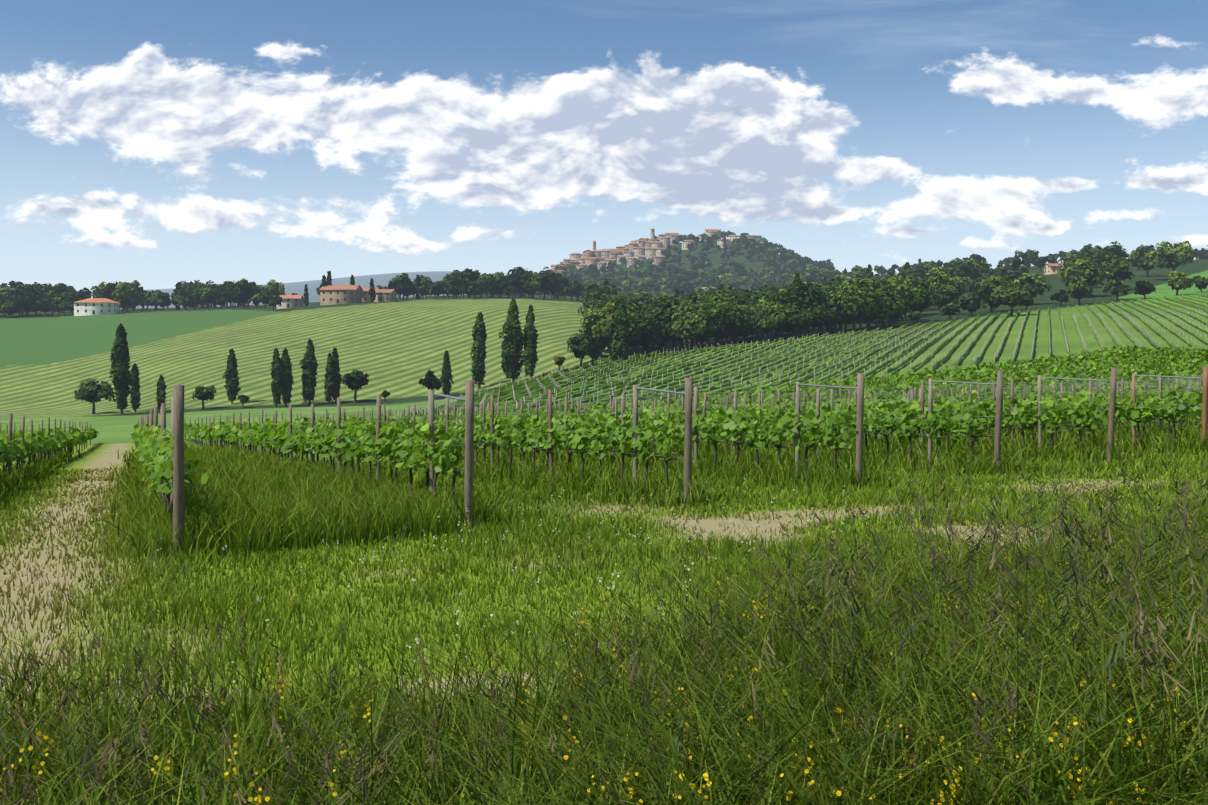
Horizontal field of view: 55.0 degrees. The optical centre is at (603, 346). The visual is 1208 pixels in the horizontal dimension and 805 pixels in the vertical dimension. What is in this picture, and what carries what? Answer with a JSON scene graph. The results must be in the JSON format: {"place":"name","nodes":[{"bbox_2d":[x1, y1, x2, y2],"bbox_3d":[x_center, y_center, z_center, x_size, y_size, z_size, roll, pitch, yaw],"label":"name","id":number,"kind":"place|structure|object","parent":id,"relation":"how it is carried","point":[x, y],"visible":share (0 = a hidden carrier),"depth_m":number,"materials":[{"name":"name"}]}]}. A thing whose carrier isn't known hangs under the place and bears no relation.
{"place":"outdoors","nodes":[
{"label":"outdoors","id":0,"kind":"place"},
{"bbox_2d":[0,414,1207,804],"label":"meadow grass","id":1,"kind":"structure","parent":0,"point":[270,504],"depth_m":5.83,"materials":[{"name":"green plant"}]},
{"bbox_2d":[0,241,1207,799],"bbox_3d":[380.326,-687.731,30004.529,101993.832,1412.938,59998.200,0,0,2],"label":"terrain","id":2,"kind":"structure","parent":0,"point":[394,349],"depth_m":310.27,"materials":[{"name":"green plant"}]},
{"bbox_2d":[74,229,1063,315],"bbox_3d":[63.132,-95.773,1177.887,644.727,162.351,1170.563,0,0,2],"label":"building walls","id":3,"kind":"structure","parent":2,"relation":"on","point":[327,296],"depth_m":1560.84,"materials":[{"name":"beige stone"}]},
{"bbox_2d":[77,230,1060,313],"bbox_3d":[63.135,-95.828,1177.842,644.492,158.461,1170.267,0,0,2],"label":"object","id":4,"kind":"structure","parent":3,"relation":"in","point":[365,298],"depth_m":614.89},
{"bbox_2d":[76,226,1063,302],"bbox_3d":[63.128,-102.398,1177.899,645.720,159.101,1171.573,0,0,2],"label":"buildings","id":5,"kind":"structure","parent":3,"relation":"on","point":[327,287],"depth_m":898.90,"materials":[{"name":"beige stone"}]},
{"bbox_2d":[2,413,1201,520],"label":"vine trunks","id":6,"kind":"object","parent":2,"relation":"on","point":[167,497],"visible":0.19,"depth_m":26.04,"materials":[{"name":"brown wood"}]},
{"bbox_2d":[0,433,1207,804],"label":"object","id":7,"kind":"object","parent":2,"relation":"on","point":[1076,575],"visible":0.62,"depth_m":4.42,"materials":[{"name":"green plant"}]},
{"bbox_2d":[0,343,1207,556],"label":"vineyard posts","id":8,"kind":"object","parent":2,"relation":"on","point":[178,421],"visible":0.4,"depth_m":24.66,"materials":[{"name":"grey wood"}]},
{"bbox_2d":[4,373,1202,491],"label":"trellis wires","id":9,"kind":"object","parent":8,"relation":"attached to","point":[854,387],"visible":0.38,"depth_m":28.81,"materials":[{"name":"grey metal"}]},
{"bbox_2d":[0,344,1207,495],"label":"grapevines","id":10,"kind":"object","parent":8,"relation":"attached to","point":[300,439],"visible":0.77,"depth_m":31.83,"materials":[{"name":"green plant"}]},
{"bbox_2d":[0,231,1207,414],"bbox_3d":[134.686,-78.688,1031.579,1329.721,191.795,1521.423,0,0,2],"label":"trees","id":11,"kind":"object","parent":2,"relation":"on","point":[640,314],"materials":[{"name":"green plant"}]},
{"bbox_2d":[394,293,1207,416],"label":"vineyard rows","id":12,"kind":"object","parent":2,"relation":"on","point":[537,383],"visible":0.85,"depth_m":230.12,"materials":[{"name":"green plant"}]},
{"bbox_2d":[0,0,1207,290],"label":"sky","id":13,"kind":"structure","parent":0,"point":[157,144],"materials":[{"name":"blue"}]}
]}

